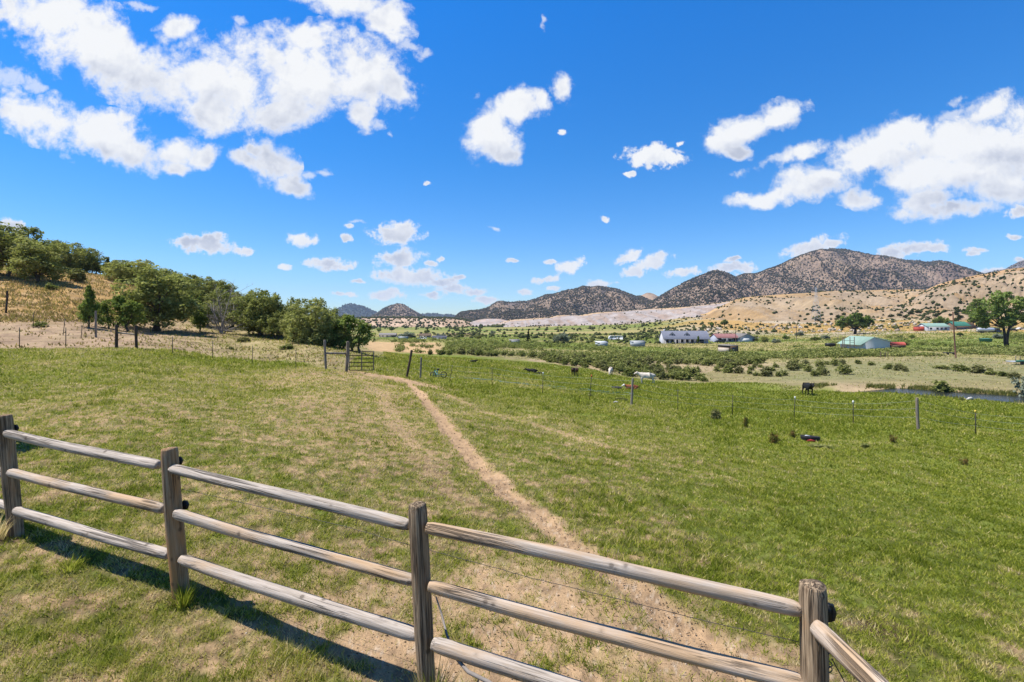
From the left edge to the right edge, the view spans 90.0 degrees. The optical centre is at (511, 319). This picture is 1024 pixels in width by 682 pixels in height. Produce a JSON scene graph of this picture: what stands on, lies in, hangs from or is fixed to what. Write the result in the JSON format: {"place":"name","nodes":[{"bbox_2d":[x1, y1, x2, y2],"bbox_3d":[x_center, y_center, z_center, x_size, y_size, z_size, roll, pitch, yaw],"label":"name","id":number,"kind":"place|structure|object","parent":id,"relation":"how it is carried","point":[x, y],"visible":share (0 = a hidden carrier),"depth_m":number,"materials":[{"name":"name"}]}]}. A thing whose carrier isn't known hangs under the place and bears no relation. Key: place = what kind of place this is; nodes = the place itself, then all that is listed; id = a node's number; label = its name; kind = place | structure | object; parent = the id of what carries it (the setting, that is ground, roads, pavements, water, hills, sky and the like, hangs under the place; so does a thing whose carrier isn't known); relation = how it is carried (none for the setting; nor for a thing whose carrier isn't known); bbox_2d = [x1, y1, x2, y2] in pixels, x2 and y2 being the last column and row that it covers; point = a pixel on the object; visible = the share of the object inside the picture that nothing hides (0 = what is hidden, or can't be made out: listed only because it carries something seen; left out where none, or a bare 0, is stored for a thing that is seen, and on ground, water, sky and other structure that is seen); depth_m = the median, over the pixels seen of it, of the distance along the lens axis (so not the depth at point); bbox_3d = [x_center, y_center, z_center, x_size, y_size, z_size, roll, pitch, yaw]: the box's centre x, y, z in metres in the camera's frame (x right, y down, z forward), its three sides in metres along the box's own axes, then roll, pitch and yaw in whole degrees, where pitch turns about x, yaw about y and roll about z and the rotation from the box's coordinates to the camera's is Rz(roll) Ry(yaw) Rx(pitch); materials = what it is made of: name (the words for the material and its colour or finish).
{"place":"outdoors","nodes":[
{"label":"outdoors","id":0,"kind":"place"},
{"bbox_2d":[338,304,374,316],"bbox_3d":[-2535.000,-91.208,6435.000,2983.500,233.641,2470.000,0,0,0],"label":"mountain","id":1,"kind":"structure","parent":0,"point":[357,312],"depth_m":5891.46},
{"bbox_2d":[319,303,376,317],"bbox_3d":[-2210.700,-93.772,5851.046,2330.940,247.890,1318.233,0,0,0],"label":"forest","id":2,"kind":"object","parent":1,"relation":"on","point":[364,308],"visible":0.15,"depth_m":5963.84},
{"bbox_2d":[371,303,423,316],"bbox_3d":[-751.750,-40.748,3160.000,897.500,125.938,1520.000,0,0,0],"label":"mountain","id":3,"kind":"structure","parent":0,"point":[404,307],"depth_m":2992.77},
{"bbox_2d":[370,303,424,316],"bbox_3d":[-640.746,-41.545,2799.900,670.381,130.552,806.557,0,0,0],"label":"forest","id":4,"kind":"object","parent":3,"relation":"on","point":[381,312],"visible":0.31,"depth_m":2923.95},
{"bbox_2d":[353,318,471,326],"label":"mesa","id":5,"kind":"structure","parent":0,"point":[404,320],"depth_m":1139.58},
{"bbox_2d":[470,319,506,326],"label":"mesa","id":6,"kind":"structure","parent":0,"point":[485,322],"depth_m":1184.27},
{"bbox_2d":[0,270,1023,681],"bbox_3d":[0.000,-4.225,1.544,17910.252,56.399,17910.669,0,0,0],"label":"ground","id":7,"kind":"structure","parent":0,"point":[564,538],"depth_m":7.12,"materials":[{"name":"plant"}]},
{"bbox_2d":[0,511,12,540],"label":"grass tuft","id":8,"kind":"object","parent":7,"relation":"on","point":[2,530],"visible":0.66,"depth_m":5.02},
{"bbox_2d":[0,221,58,276],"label":"juniper tree","id":9,"kind":"object","parent":7,"relation":"on","point":[7,242],"visible":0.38,"depth_m":67.29,"materials":[{"name":"green plant"}]},
{"bbox_2d":[3,234,75,281],"bbox_3d":[-60.755,-7.770,65.693,8.282,6.148,7.177,0,0,38],"label":"juniper tree","id":10,"kind":"object","parent":7,"relation":"on","point":[40,263],"visible":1,"depth_m":64.52,"materials":[{"name":"green plant"}]},
{"bbox_2d":[5,291,117,347],"bbox_3d":[-34.249,-0.469,38.837,25.852,4.543,2.321,0,0,32],"label":"wire fence","id":11,"kind":"object","parent":7,"relation":"on","point":[6,307],"visible":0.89,"depth_m":37.94,"materials":[{"name":"wood"}]},
{"bbox_2d":[48,550,90,573],"bbox_3d":[-3.877,2.146,4.497,0.352,0.129,0.373,0,0,44],"label":"grass tuft","id":12,"kind":"object","parent":7,"relation":"on","point":[70,566],"visible":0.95,"depth_m":4.51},
{"bbox_2d":[53,239,98,271],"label":"juniper tree","id":13,"kind":"object","parent":7,"relation":"on","point":[78,255],"visible":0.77,"depth_m":95.28,"materials":[{"name":"green plant"}]},
{"bbox_2d":[66,268,86,281],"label":"sagebrush","id":14,"kind":"object","parent":7,"relation":"on","point":[79,276],"visible":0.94,"depth_m":71.16,"materials":[{"name":"green plant"}]},
{"bbox_2d":[76,284,101,327],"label":"juniper tree","id":15,"kind":"object","parent":7,"relation":"on","point":[86,313],"visible":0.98,"depth_m":43.64,"materials":[{"name":"green plant"}]},
{"bbox_2d":[84,255,109,273],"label":"juniper tree","id":16,"kind":"object","parent":7,"relation":"on","point":[95,262],"visible":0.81,"depth_m":98.56,"materials":[{"name":"green plant"}]},
{"bbox_2d":[90,295,147,330],"bbox_3d":[-35.708,-0.612,46.352,2.884,3.372,4.401,0,0,42],"label":"juniper tree","id":17,"kind":"object","parent":7,"relation":"on","point":[132,307],"visible":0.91,"depth_m":46.36,"materials":[{"name":"green plant"}]},
{"bbox_2d":[100,259,169,283],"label":"juniper tree","id":18,"kind":"object","parent":7,"relation":"on","point":[124,268],"visible":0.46,"depth_m":84.08,"materials":[{"name":"green plant"}]},
{"bbox_2d":[133,268,176,295],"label":"juniper tree","id":19,"kind":"object","parent":7,"relation":"on","point":[166,271],"visible":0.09,"depth_m":78.13,"materials":[{"name":"green plant"}]},
{"bbox_2d":[109,263,204,331],"bbox_3d":[-35.546,-2.121,50.910,8.565,6.840,7.422,0,0,-31],"label":"juniper tree","id":20,"kind":"object","parent":7,"relation":"on","point":[168,287],"visible":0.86,"depth_m":50.03,"materials":[{"name":"green plant"}]},
{"bbox_2d":[0,325,326,368],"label":"wire fence","id":21,"kind":"object","parent":7,"relation":"on","point":[137,341],"visible":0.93,"depth_m":31.03,"materials":[{"name":"metal"}]},
{"bbox_2d":[0,266,356,368],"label":"dry grass","id":22,"kind":"structure","parent":7,"relation":"on","point":[20,317],"depth_m":51.38,"materials":[{"name":"plant"}]},
{"bbox_2d":[159,578,209,609],"bbox_3d":[-2.610,2.180,4.059,0.359,0.200,0.331,0,0,0],"label":"grass tuft","id":23,"kind":"object","parent":7,"relation":"on","point":[184,595],"visible":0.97,"depth_m":4.07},
{"bbox_2d":[176,277,199,299],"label":"juniper tree","id":24,"kind":"object","parent":7,"relation":"on","point":[192,281],"visible":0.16,"depth_m":71.68,"materials":[{"name":"green plant"}]},
{"bbox_2d":[171,271,205,290],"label":"juniper tree","id":25,"kind":"object","parent":7,"relation":"on","point":[192,276],"visible":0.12,"depth_m":80.18,"materials":[{"name":"green plant"}]},
{"bbox_2d":[183,289,205,315],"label":"juniper tree","id":26,"kind":"object","parent":7,"relation":"on","point":[190,292],"visible":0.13,"depth_m":65.91,"materials":[{"name":"green plant"}]},
{"bbox_2d":[191,296,208,331],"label":"juniper tree","id":27,"kind":"object","parent":7,"relation":"on","point":[203,319],"visible":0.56,"depth_m":54.06,"materials":[{"name":"green plant"}]},
{"bbox_2d":[188,300,222,325],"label":"juniper tree","id":28,"kind":"object","parent":7,"relation":"on","point":[207,310],"visible":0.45,"depth_m":59.62,"materials":[{"name":"green plant"}]},
{"bbox_2d":[194,276,220,302],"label":"juniper tree","id":29,"kind":"object","parent":7,"relation":"on","point":[209,288],"visible":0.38,"depth_m":83.97,"materials":[{"name":"green plant"}]},
{"bbox_2d":[204,287,234,318],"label":"juniper tree","id":30,"kind":"object","parent":7,"relation":"on","point":[213,295],"visible":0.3,"depth_m":65.45,"materials":[{"name":"green plant"}]},
{"bbox_2d":[202,279,252,333],"bbox_3d":[-30.945,-1.474,55.478,6.729,6.016,4.823,0,0,28],"label":"dead tree","id":31,"kind":"object","parent":7,"relation":"on","point":[221,329],"visible":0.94,"depth_m":55.11,"materials":[{"name":"grey wood"}]},
{"bbox_2d":[214,279,241,299],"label":"juniper tree","id":32,"kind":"object","parent":7,"relation":"on","point":[229,286],"visible":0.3,"depth_m":87.33,"materials":[{"name":"green plant"}]},
{"bbox_2d":[216,302,242,326],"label":"juniper tree","id":33,"kind":"object","parent":7,"relation":"on","point":[223,311],"visible":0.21,"depth_m":60.93,"materials":[{"name":"green plant"}]},
{"bbox_2d":[227,294,253,323],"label":"juniper tree","id":34,"kind":"object","parent":7,"relation":"on","point":[240,309],"visible":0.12,"depth_m":61.41,"materials":[{"name":"green plant"}]},
{"bbox_2d":[226,288,287,335],"bbox_3d":[-27.786,-0.904,56.873,5.678,5.484,6.552,0,0,39],"label":"juniper tree","id":35,"kind":"object","parent":7,"relation":"on","point":[254,304],"visible":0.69,"depth_m":55.76,"materials":[{"name":"green plant"}]},
{"bbox_2d":[253,312,284,338],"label":"juniper tree","id":36,"kind":"object","parent":7,"relation":"on","point":[271,328],"visible":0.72,"depth_m":54.47,"materials":[{"name":"green plant"}]},
{"bbox_2d":[264,292,304,336],"bbox_3d":[-25.819,-0.513,57.750,4.509,5.216,4.838,0,0,33],"label":"juniper tree","id":37,"kind":"object","parent":7,"relation":"on","point":[279,307],"visible":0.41,"depth_m":56.93,"materials":[{"name":"green plant"}]},
{"bbox_2d":[277,312,299,341],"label":"juniper tree","id":38,"kind":"object","parent":7,"relation":"on","point":[283,327],"visible":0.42,"depth_m":51.36,"materials":[{"name":"green plant"}]},
{"bbox_2d":[283,297,340,345],"bbox_3d":[-19.806,0.180,50.845,5.357,5.014,4.734,0,0,-29],"label":"juniper tree","id":39,"kind":"object","parent":7,"relation":"on","point":[313,327],"visible":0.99,"depth_m":50.40,"materials":[{"name":"green plant"}]},
{"bbox_2d":[320,307,344,346],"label":"juniper tree","id":40,"kind":"object","parent":7,"relation":"on","point":[339,316],"visible":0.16,"depth_m":54.59,"materials":[{"name":"green plant"}]},
{"bbox_2d":[330,326,356,348],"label":"juniper tree","id":41,"kind":"object","parent":7,"relation":"on","point":[341,333],"visible":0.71,"depth_m":51.60,"materials":[{"name":"green plant"}]},
{"bbox_2d":[345,341,348,371],"bbox_3d":[-9.338,2.111,29.023,0.191,1.819,0.178,3,0,0],"label":"gate post","id":42,"kind":"object","parent":7,"relation":"on","point":[347,356],"visible":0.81,"depth_m":28.96,"materials":[{"name":"grey wood"}]},
{"bbox_2d":[324,314,377,350],"bbox_3d":[-16.436,1.359,52.209,5.413,4.009,3.547,0,0,-17],"label":"juniper tree","id":43,"kind":"object","parent":7,"relation":"on","point":[362,327],"visible":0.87,"depth_m":51.67,"materials":[{"name":"green plant"}]},
{"bbox_2d":[349,351,373,370],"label":"metal gate","id":44,"kind":"structure","parent":7,"relation":"on","point":[361,362],"depth_m":29.38,"materials":[{"name":"metal"}]},
{"bbox_2d":[396,331,415,337],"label":"olive bush","id":45,"kind":"object","parent":7,"relation":"on","point":[411,335],"visible":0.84,"depth_m":307.68,"materials":[{"name":"green plant"}]},
{"bbox_2d":[405,655,461,681],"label":"weed","id":46,"kind":"object","parent":7,"relation":"on","point":[438,676],"visible":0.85,"depth_m":3.29,"materials":[{"name":"green plant"}]},
{"bbox_2d":[0,414,888,681],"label":"rail fence","id":47,"kind":"object","parent":7,"relation":"on","point":[813,610],"visible":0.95,"depth_m":3.28,"materials":[{"name":"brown wood"}]},
{"bbox_2d":[435,596,491,681],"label":"dead branch","id":48,"kind":"object","parent":47,"relation":"attached to","point":[473,674],"visible":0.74,"depth_m":3.11,"materials":[{"name":"grey wood"}]},
{"bbox_2d":[0,321,1023,681],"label":"grass","id":49,"kind":"structure","parent":7,"relation":"on","point":[880,419],"depth_m":9.05,"materials":[{"name":"plant"}]},
{"bbox_2d":[52,374,993,681],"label":"pebbles","id":50,"kind":"object","parent":7,"relation":"on","point":[508,598],"visible":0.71,"depth_m":4.46,"materials":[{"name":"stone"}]},
{"bbox_2d":[552,332,569,341],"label":"olive bush","id":51,"kind":"object","parent":7,"relation":"on","point":[563,336],"visible":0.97,"depth_m":239.04,"materials":[{"name":"green plant"}]},
{"bbox_2d":[620,367,635,376],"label":"sagebrush","id":52,"kind":"object","parent":7,"relation":"on","point":[628,372],"visible":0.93,"depth_m":81.02,"materials":[{"name":"green plant"}]},
{"bbox_2d":[630,341,645,346],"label":"storage box","id":53,"kind":"object","parent":7,"relation":"on","point":[637,343],"visible":0.86,"depth_m":214.23,"materials":[{"name":"metal"}]},
{"bbox_2d":[634,372,655,382],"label":"cow","id":54,"kind":"object","parent":7,"relation":"on","point":[641,375],"visible":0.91,"depth_m":68.11},
{"bbox_2d":[658,329,710,343],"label":"house","id":55,"kind":"structure","parent":7,"relation":"on","point":[677,337],"depth_m":249.20,"materials":[{"name":"white"}]},
{"bbox_2d":[676,369,694,379],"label":"sagebrush","id":56,"kind":"object","parent":7,"relation":"on","point":[685,375],"visible":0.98,"depth_m":74.52,"materials":[{"name":"green plant"}]},
{"bbox_2d":[352,317,1023,401],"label":"meadow grass","id":57,"kind":"structure","parent":7,"relation":"on","point":[792,343],"depth_m":203.97,"materials":[{"name":"plant"}]},
{"bbox_2d":[685,365,700,376],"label":"sagebrush","id":58,"kind":"object","parent":7,"relation":"on","point":[694,371],"visible":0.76,"depth_m":80.55,"materials":[{"name":"green plant"}]},
{"bbox_2d":[371,268,1023,343],"bbox_3d":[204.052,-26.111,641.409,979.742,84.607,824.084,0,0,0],"label":"scrub","id":59,"kind":"object","parent":7,"relation":"on","point":[651,332],"visible":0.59,"depth_m":459.50,"materials":[{"name":"plant"}]},
{"bbox_2d":[391,332,1023,360],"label":"undergrowth","id":60,"kind":"object","parent":7,"relation":"on","point":[840,352],"visible":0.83,"depth_m":146.86,"materials":[{"name":"green plant"}]},
{"bbox_2d":[701,358,715,365],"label":"sagebrush","id":61,"kind":"object","parent":7,"relation":"on","point":[707,362],"visible":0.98,"depth_m":106.23,"materials":[{"name":"green plant"}]},
{"bbox_2d":[406,350,1022,433],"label":"wire fence","id":62,"kind":"object","parent":7,"relation":"on","point":[916,408],"visible":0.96,"depth_m":29.36,"materials":[{"name":"grey metal"}]},
{"bbox_2d":[710,408,721,418],"bbox_3d":[10.534,4.913,26.400,0.577,0.703,0.704,0,0,30],"label":"sagebrush","id":63,"kind":"object","parent":7,"relation":"on","point":[715,414],"visible":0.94,"depth_m":26.30,"materials":[{"name":"green plant"}]},
{"bbox_2d":[718,364,734,372],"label":"sagebrush","id":64,"kind":"object","parent":7,"relation":"on","point":[728,368],"visible":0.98,"depth_m":86.62,"materials":[{"name":"green plant"}]},
{"bbox_2d":[718,344,739,351],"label":"shed","id":65,"kind":"structure","parent":7,"relation":"on","point":[724,347],"depth_m":164.33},
{"bbox_2d":[710,333,755,341],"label":"house","id":66,"kind":"structure","parent":7,"relation":"on","point":[742,337],"depth_m":262.01,"materials":[{"name":"red"}]},
{"bbox_2d":[759,366,772,376],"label":"sagebrush","id":67,"kind":"object","parent":7,"relation":"on","point":[765,371],"visible":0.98,"depth_m":78.85,"materials":[{"name":"green plant"}]},
{"bbox_2d":[768,431,780,443],"bbox_3d":[9.998,4.531,19.535,0.493,0.594,0.433,0,0,2],"label":"dock weed","id":68,"kind":"object","parent":7,"relation":"on","point":[775,438],"visible":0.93,"depth_m":19.46,"materials":[{"name":"brown plant"}]},
{"bbox_2d":[786,362,799,370],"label":"sagebrush","id":69,"kind":"object","parent":7,"relation":"on","point":[793,366],"visible":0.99,"depth_m":89.00,"materials":[{"name":"green plant"}]},
{"bbox_2d":[802,382,814,395],"bbox_3d":[29.899,6.944,51.615,0.674,1.344,2.487,0,0,7],"label":"cow","id":70,"kind":"object","parent":7,"relation":"on","point":[808,386],"visible":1,"depth_m":51.27},
{"bbox_2d":[800,435,819,440],"bbox_3d":[12.399,4.877,21.286,0.798,0.230,0.638,0,0,-11],"label":"feed tub","id":71,"kind":"object","parent":7,"relation":"on","point":[808,437],"visible":0.92,"depth_m":21.06,"materials":[{"name":"rubber"}]},
{"bbox_2d":[697,321,930,337],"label":"rocks","id":72,"kind":"object","parent":7,"relation":"on","point":[858,330],"visible":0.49,"depth_m":360.93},
{"bbox_2d":[806,442,833,448],"bbox_3d":[11.775,4.789,19.488,0.972,0.175,0.988,0,0,-37],"label":"hay","id":73,"kind":"object","parent":7,"relation":"on","point":[819,445],"visible":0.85,"depth_m":19.36,"materials":[{"name":"beige plant"}]},
{"bbox_2d":[834,361,853,373],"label":"sagebrush","id":74,"kind":"object","parent":7,"relation":"on","point":[845,369],"visible":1,"depth_m":76.63,"materials":[{"name":"green plant"}]},
{"bbox_2d":[835,313,874,333],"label":"cottonwood tree","id":75,"kind":"object","parent":7,"relation":"on","point":[859,320],"visible":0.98,"depth_m":296.36,"materials":[{"name":"green plant"}]},
{"bbox_2d":[837,336,889,348],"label":"barn","id":76,"kind":"structure","parent":7,"relation":"on","point":[862,342],"depth_m":172.30,"materials":[{"name":"teal metal"}]},
{"bbox_2d":[890,342,905,347],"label":"shelter","id":77,"kind":"object","parent":7,"relation":"on","point":[898,344],"visible":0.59,"depth_m":175.28,"materials":[{"name":"red paint"}]},
{"bbox_2d":[891,363,906,370],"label":"sagebrush","id":78,"kind":"object","parent":7,"relation":"on","point":[897,366],"visible":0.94,"depth_m":81.90,"materials":[{"name":"green plant"}]},
{"bbox_2d":[813,381,1022,402],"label":"reeds","id":79,"kind":"object","parent":7,"relation":"on","point":[964,390],"visible":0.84,"depth_m":56.24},
{"bbox_2d":[915,323,950,330],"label":"farm building","id":80,"kind":"structure","parent":7,"relation":"on","point":[935,326],"depth_m":300.59,"materials":[{"name":"white"}]},
{"bbox_2d":[931,316,950,323],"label":"cottonwood tree","id":81,"kind":"object","parent":7,"relation":"on","point":[940,319],"visible":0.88,"depth_m":329.80,"materials":[{"name":"green plant"}]},
{"bbox_2d":[930,379,958,391],"bbox_3d":[47.284,7.360,56.013,2.537,1.713,2.577,0,0,23],"label":"sagebrush","id":82,"kind":"object","parent":7,"relation":"on","point":[939,386],"visible":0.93,"depth_m":55.62,"materials":[{"name":"green plant"}]},
{"bbox_2d":[952,312,956,357],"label":"utility pole","id":83,"kind":"object","parent":7,"relation":"on","point":[954,335],"visible":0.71,"depth_m":120.89,"materials":[{"name":"brown wood"}]},
{"bbox_2d":[948,364,970,371],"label":"sagebrush","id":84,"kind":"object","parent":7,"relation":"on","point":[963,368],"visible":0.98,"depth_m":81.49,"materials":[{"name":"green plant"}]},
{"bbox_2d":[946,322,978,329],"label":"barn","id":85,"kind":"structure","parent":7,"relation":"on","point":[963,325],"depth_m":305.76,"materials":[{"name":"green metal"}]},
{"bbox_2d":[967,310,978,325],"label":"cottonwood tree","id":86,"kind":"object","parent":7,"relation":"on","point":[971,319],"visible":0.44,"depth_m":317.77,"materials":[{"name":"green plant"}]},
{"bbox_2d":[967,364,992,372],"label":"sagebrush","id":87,"kind":"object","parent":7,"relation":"on","point":[977,369],"visible":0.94,"depth_m":77.36,"materials":[{"name":"green plant"}]},
{"bbox_2d":[962,298,1007,316],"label":"cottonwood tree","id":88,"kind":"object","parent":7,"relation":"on","point":[975,303],"visible":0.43,"depth_m":319.46,"materials":[{"name":"green plant"}]},
{"bbox_2d":[976,328,1001,332],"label":"tank truck","id":89,"kind":"object","parent":7,"relation":"on","point":[983,330],"visible":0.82,"depth_m":275.09,"materials":[{"name":"metal"}]},
{"bbox_2d":[970,290,1023,346],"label":"cottonwood tree","id":90,"kind":"object","parent":7,"relation":"on","point":[1013,316],"visible":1,"depth_m":172.16,"materials":[{"name":"green plant"}]},
{"bbox_2d":[1006,371,1020,378],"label":"sagebrush","id":91,"kind":"object","parent":7,"relation":"on","point":[1015,374],"visible":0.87,"depth_m":68.44,"materials":[{"name":"green plant"}]},
{"bbox_2d":[1010,376,1023,396],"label":"willow shrub","id":92,"kind":"object","parent":7,"relation":"on","point":[1018,384],"visible":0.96,"depth_m":52.61,"materials":[{"name":"green plant"}]},
{"bbox_2d":[0,0,1023,314],"label":"sky","id":93,"kind":"structure","parent":0,"point":[453,157],"materials":[{"name":"blue"}]},
{"bbox_2d":[459,286,648,319],"bbox_3d":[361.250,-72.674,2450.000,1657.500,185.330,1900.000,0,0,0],"label":"mountain","id":94,"kind":"structure","parent":0,"point":[547,304],"depth_m":1786.39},
{"bbox_2d":[454,286,650,320],"bbox_3d":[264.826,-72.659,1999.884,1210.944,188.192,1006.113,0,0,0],"label":"forest","id":95,"kind":"object","parent":94,"relation":"on","point":[491,315],"visible":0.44,"depth_m":1792.40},
{"bbox_2d":[498,300,732,326],"bbox_3d":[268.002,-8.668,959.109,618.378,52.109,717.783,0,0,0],"label":"mesa","id":96,"kind":"structure","parent":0,"point":[628,317],"depth_m":845.56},
{"bbox_2d":[354,300,731,326],"bbox_3d":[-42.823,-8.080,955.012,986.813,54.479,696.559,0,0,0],"label":"scrub","id":97,"kind":"object","parent":96,"relation":"on","point":[411,317],"visible":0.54,"depth_m":1152.43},
{"bbox_2d":[641,293,657,299],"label":"mountain","id":98,"kind":"structure","parent":0,"point":[651,296],"depth_m":3267.84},
{"bbox_2d":[641,270,759,309],"bbox_3d":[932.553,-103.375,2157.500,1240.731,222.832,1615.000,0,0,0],"label":"mountain","id":99,"kind":"structure","parent":0,"point":[726,285],"depth_m":1664.90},
{"bbox_2d":[640,269,760,309],"bbox_3d":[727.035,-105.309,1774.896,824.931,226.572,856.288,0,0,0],"label":"forest","id":100,"kind":"object","parent":99,"relation":"on","point":[681,300],"visible":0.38,"depth_m":1645.64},
{"bbox_2d":[700,289,924,322],"bbox_3d":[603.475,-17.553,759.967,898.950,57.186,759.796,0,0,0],"label":"dry hill","id":101,"kind":"structure","parent":0,"point":[753,310],"depth_m":585.73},
{"bbox_2d":[738,248,977,295],"bbox_3d":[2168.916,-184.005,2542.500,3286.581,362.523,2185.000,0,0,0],"label":"mountain","id":102,"kind":"structure","parent":0,"point":[816,265],"depth_m":1920.47,"materials":[{"name":"stone"}]},
{"bbox_2d":[736,248,984,295],"bbox_3d":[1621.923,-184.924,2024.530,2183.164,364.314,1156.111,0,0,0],"label":"forest","id":103,"kind":"object","parent":102,"relation":"on","point":[852,270],"visible":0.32,"depth_m":1854.89,"materials":[{"name":"plant"}]},
{"bbox_2d":[850,388,1023,402],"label":"water","id":104,"kind":"structure","parent":0,"point":[1002,398],"depth_m":53.52,"materials":[{"name":"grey liquid"}]},
{"bbox_2d":[904,267,1023,320],"bbox_3d":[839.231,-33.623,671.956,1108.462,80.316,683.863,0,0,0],"label":"dry hill","id":105,"kind":"structure","parent":0,"point":[950,303],"depth_m":473.51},
{"bbox_3d":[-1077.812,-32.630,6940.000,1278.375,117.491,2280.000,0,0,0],"label":"mountain","id":106,"kind":"structure","parent":0,"visible":0},
{"bbox_2d":[422,313,455,316],"bbox_3d":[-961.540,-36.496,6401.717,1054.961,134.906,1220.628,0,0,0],"label":"forest","id":107,"kind":"object","parent":106,"relation":"on","point":[439,315],"visible":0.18,"depth_m":6668.02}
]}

